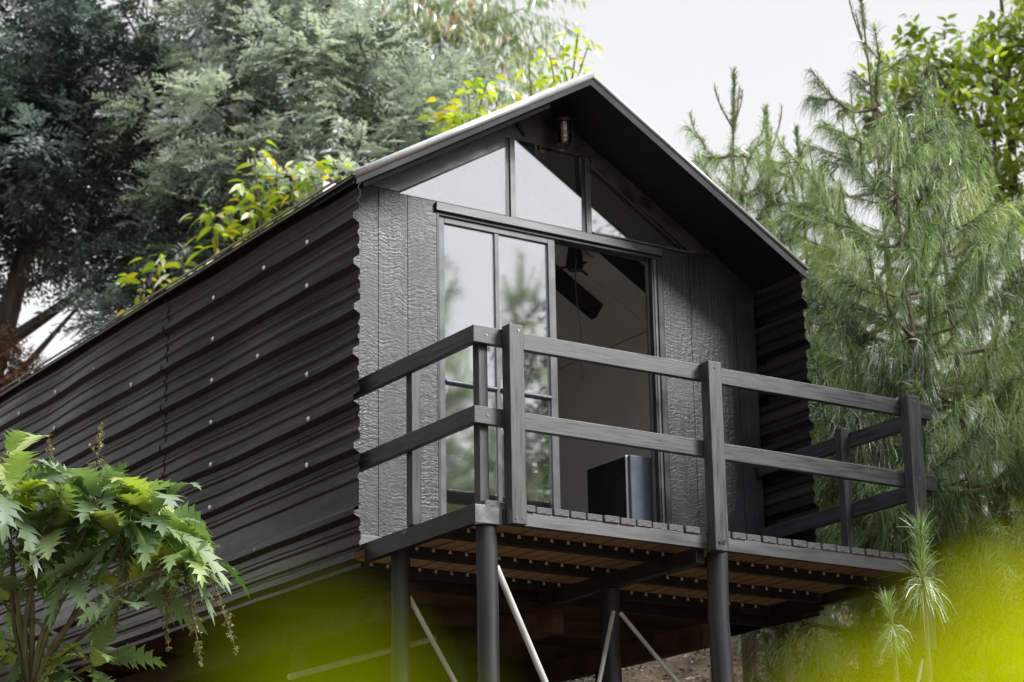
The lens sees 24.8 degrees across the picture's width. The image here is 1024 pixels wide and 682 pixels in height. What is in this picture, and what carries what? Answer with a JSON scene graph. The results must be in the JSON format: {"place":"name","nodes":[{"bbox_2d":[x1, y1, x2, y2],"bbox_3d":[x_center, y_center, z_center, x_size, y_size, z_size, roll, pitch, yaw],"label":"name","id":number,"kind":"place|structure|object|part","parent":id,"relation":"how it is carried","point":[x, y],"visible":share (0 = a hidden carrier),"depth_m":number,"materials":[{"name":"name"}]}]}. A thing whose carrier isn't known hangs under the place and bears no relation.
{"place":"outdoors","nodes":[
{"label":"outdoors","id":0,"kind":"place"},
{"bbox_2d":[0,0,1023,516],"label":"sky","id":1,"kind":"structure","parent":0,"point":[664,59],"materials":[{"name":"white"}]},
{"bbox_2d":[567,530,1021,681],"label":"ground","id":2,"kind":"structure","parent":0,"point":[683,663],"depth_m":21.31,"materials":[{"name":"brown soil"}]},
{"bbox_2d":[0,320,50,392],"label":"red shrub","id":3,"kind":"object","parent":2,"relation":"on","point":[8,377],"visible":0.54,"depth_m":25.85,"materials":[{"name":"grey plant"}]},
{"bbox_2d":[0,0,214,292],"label":"broadleaf tree","id":4,"kind":"object","parent":2,"relation":"on","point":[143,18],"visible":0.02,"depth_m":30.07,"materials":[{"name":"green plant"}]},
{"bbox_2d":[0,422,249,681],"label":"lobed shrub","id":5,"kind":"object","parent":2,"relation":"on","point":[162,544],"visible":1,"depth_m":11.60,"materials":[{"name":"green plant"}]},
{"bbox_2d":[115,254,197,315],"bbox_3d":[-3.557,1.143,23.535,1.189,4.184,0.789,-5,-17,12],"label":"sapling","id":6,"kind":"object","parent":2,"relation":"on","point":[130,276],"visible":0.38,"depth_m":23.96,"materials":[{"name":"green plant"}]},
{"bbox_2d":[0,0,315,380],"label":"broadleaf tree","id":7,"kind":"object","parent":2,"relation":"on","point":[37,140],"visible":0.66,"depth_m":26.68,"materials":[{"name":"green plant"}]},
{"bbox_2d":[48,171,288,350],"bbox_3d":[-3.055,0.634,25.017,4.010,5.255,2.542,-4,-17,10],"label":"acacia tree","id":8,"kind":"object","parent":2,"relation":"on","point":[109,301],"visible":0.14,"depth_m":25.17,"materials":[{"name":"green plant"}]},
{"bbox_2d":[178,140,310,270],"bbox_3d":[-2.713,0.634,23.442,1.349,5.480,0.955,-1,-17,-1],"label":"sapling","id":9,"kind":"object","parent":2,"relation":"on","point":[261,214],"visible":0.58,"depth_m":23.98,"materials":[{"name":"green plant"}]},
{"bbox_2d":[89,0,505,295],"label":"acacia tree","id":10,"kind":"object","parent":2,"relation":"on","point":[288,48],"visible":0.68,"depth_m":25.14,"materials":[{"name":"green plant"}]},
{"bbox_2d":[264,156,353,216],"bbox_3d":[-2.041,0.618,23.433,0.972,5.245,0.838,0,-17,-2],"label":"sapling","id":11,"kind":"object","parent":2,"relation":"on","point":[326,169],"visible":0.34,"depth_m":23.97,"materials":[{"name":"green plant"}]},
{"bbox_2d":[143,1,489,182],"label":"gum tree","id":12,"kind":"object","parent":2,"relation":"on","point":[435,52],"visible":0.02,"depth_m":28.55,"materials":[{"name":"green plant"}]},
{"bbox_2d":[266,627,375,681],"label":"leafy branch","id":13,"kind":"object","parent":2,"relation":"on","point":[297,659],"visible":1,"depth_m":0.28,"materials":[{"name":"green plant"}]},
{"bbox_2d":[205,0,594,188],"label":"gum tree","id":14,"kind":"object","parent":2,"relation":"on","point":[487,26],"visible":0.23,"depth_m":31.81,"materials":[{"name":"green plant"}]},
{"bbox_2d":[0,71,823,681],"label":"cabin","id":15,"kind":"object","parent":2,"relation":"on","point":[228,379],"visible":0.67,"depth_m":16.09,"materials":[{"name":"black wood"}]},
{"bbox_2d":[400,147,505,215],"bbox_3d":[-0.406,-1.149,15.716,0.852,0.509,0.048,10,-20,-32],"label":"window","id":16,"kind":"structure","parent":15,"relation":"in","point":[479,183],"depth_m":15.76,"materials":[{"name":"glass"}]},
{"bbox_2d":[515,140,581,231],"bbox_3d":[0.240,-1.072,16.136,0.571,0.584,0.048,10,-20,-32],"label":"window","id":17,"kind":"structure","parent":15,"relation":"in","point":[547,179],"depth_m":16.12,"materials":[{"name":"glass"}]},
{"bbox_2d":[436,211,671,523],"bbox_3d":[0.272,0.365,15.750,1.877,2.262,0.104,10,-20,-32],"label":"sliding door","id":18,"kind":"structure","parent":15,"relation":"in","point":[493,275],"depth_m":15.71,"materials":[{"name":"black paint"}]},
{"bbox_2d":[548,114,572,148],"bbox_3d":[0.343,-1.466,16.178,0.132,0.296,0.197,10,-20,-32],"label":"wall lamp","id":19,"kind":"object","parent":15,"relation":"attached to","point":[562,121],"visible":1,"depth_m":16.14,"materials":[{"name":"black metal"}]},
{"bbox_2d":[555,247,593,380],"bbox_3d":[0.497,-0.217,17.312,0.307,1.111,0.265,-12,-20,31],"label":"ceiling fixture","id":20,"kind":"object","parent":15,"relation":"hanging from","point":[575,263],"visible":0.8,"depth_m":17.34,"materials":[{"name":"black paint"}]},
{"bbox_2d":[587,455,652,521],"bbox_3d":[0.873,1.270,16.286,0.475,0.820,0.515,10,-20,-32],"label":"fridge","id":21,"kind":"object","parent":15,"relation":"on","point":[621,487],"visible":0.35,"depth_m":16.11,"materials":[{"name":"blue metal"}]},
{"bbox_3d":[1.007,1.198,16.101,0.468,0.785,0.037,10,-20,-32],"label":"door","id":22,"kind":"part","parent":21,"relation":"part of","materials":[{"name":"grey metal"}]},
{"bbox_2d":[590,165,685,250],"bbox_3d":[0.905,-0.934,16.525,0.852,0.508,0.007,10,-20,-32],"label":"window","id":23,"kind":"structure","parent":15,"relation":"in","point":[613,213],"depth_m":16.42,"materials":[{"name":"clear glass"}]},
{"bbox_2d":[417,74,522,135],"bbox_3d":[-0.412,0.179,23.242,1.094,6.056,1.007,10,-20,-32],"label":"sapling","id":24,"kind":"object","parent":2,"relation":"on","point":[451,119],"visible":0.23,"depth_m":23.97,"materials":[{"name":"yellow plant"}]},
{"bbox_2d":[502,29,602,105],"bbox_3d":[0.471,-0.115,23.289,1.053,6.423,0.932,-5,-17,12],"label":"sapling","id":25,"kind":"object","parent":2,"relation":"on","point":[565,55],"visible":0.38,"depth_m":24.03,"materials":[{"name":"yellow plant"}]},
{"bbox_2d":[346,323,942,681],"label":"raised deck","id":26,"kind":"structure","parent":2,"relation":"on","point":[717,570],"depth_m":14.03,"materials":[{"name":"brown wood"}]},
{"bbox_2d":[675,66,865,681],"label":"pine tree","id":27,"kind":"object","parent":2,"relation":"on","point":[715,159],"visible":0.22,"depth_m":20.73,"materials":[{"name":"green plant"}]},
{"bbox_2d":[765,641,776,681],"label":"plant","id":28,"kind":"object","parent":2,"relation":"on","point":[772,659],"visible":0.21,"depth_m":20.01,"materials":[{"name":"plant"}]},
{"bbox_2d":[713,103,836,681],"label":"pine tree","id":29,"kind":"object","parent":2,"relation":"on","point":[780,673],"visible":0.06,"depth_m":21.05,"materials":[{"name":"green plant"}]},
{"bbox_2d":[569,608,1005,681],"bbox_3d":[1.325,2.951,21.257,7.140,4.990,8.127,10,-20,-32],"label":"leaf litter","id":30,"kind":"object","parent":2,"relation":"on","point":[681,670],"visible":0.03,"depth_m":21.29,"materials":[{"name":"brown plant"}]},
{"bbox_2d":[749,123,887,681],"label":"pine tree","id":31,"kind":"object","parent":2,"relation":"on","point":[793,191],"visible":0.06,"depth_m":20.57,"materials":[{"name":"green plant"}]},
{"bbox_2d":[731,449,981,681],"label":"pine tree","id":32,"kind":"object","parent":2,"relation":"on","point":[826,622],"visible":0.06,"depth_m":20.57,"materials":[{"name":"green plant"}]},
{"bbox_2d":[732,310,984,681],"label":"pine tree","id":33,"kind":"object","parent":2,"relation":"on","point":[810,668],"visible":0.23,"depth_m":17.24,"materials":[{"name":"green plant"}]},
{"bbox_2d":[744,0,1023,681],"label":"pine tree","id":34,"kind":"object","parent":2,"relation":"on","point":[817,193],"visible":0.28,"depth_m":19.24,"materials":[{"name":"green plant"}]},
{"bbox_2d":[874,586,914,681],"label":"pine seedling","id":35,"kind":"object","parent":2,"relation":"on","point":[893,637],"visible":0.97,"depth_m":12.44,"materials":[{"name":"green plant"}]},
{"bbox_2d":[793,82,1023,681],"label":"pine tree","id":36,"kind":"object","parent":2,"relation":"on","point":[872,381],"visible":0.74,"depth_m":17.00,"materials":[{"name":"green plant"}]},
{"bbox_2d":[813,70,1023,670],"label":"pine tree","id":37,"kind":"object","parent":2,"relation":"on","point":[961,161],"visible":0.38,"depth_m":17.68,"materials":[{"name":"green plant"}]},
{"bbox_2d":[887,505,957,681],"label":"pine seedling","id":38,"kind":"object","parent":2,"relation":"on","point":[923,588],"visible":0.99,"depth_m":12.74,"materials":[{"name":"green plant"}]},
{"bbox_2d":[836,0,1023,502],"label":"leafy tree","id":39,"kind":"object","parent":2,"relation":"on","point":[965,68],"visible":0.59,"depth_m":24.78,"materials":[{"name":"green plant"}]},
{"bbox_2d":[858,576,1023,681],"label":"leafy branch","id":40,"kind":"object","parent":2,"relation":"on","point":[1002,622],"visible":1,"depth_m":0.32,"materials":[{"name":"yellow plant"}]},
{"bbox_2d":[873,270,1023,673],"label":"pine tree","id":41,"kind":"object","parent":2,"relation":"on","point":[982,334],"visible":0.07,"depth_m":19.56,"materials":[{"name":"green plant"}]},
{"bbox_2d":[887,320,1023,681],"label":"pine tree","id":42,"kind":"object","parent":2,"relation":"on","point":[996,504],"visible":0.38,"depth_m":16.82,"materials":[{"name":"green plant"}]},
{"bbox_2d":[935,444,1023,681],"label":"pine tree","id":43,"kind":"object","parent":2,"relation":"on","point":[1010,551],"visible":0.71,"depth_m":16.17,"materials":[{"name":"green plant"}]}
]}

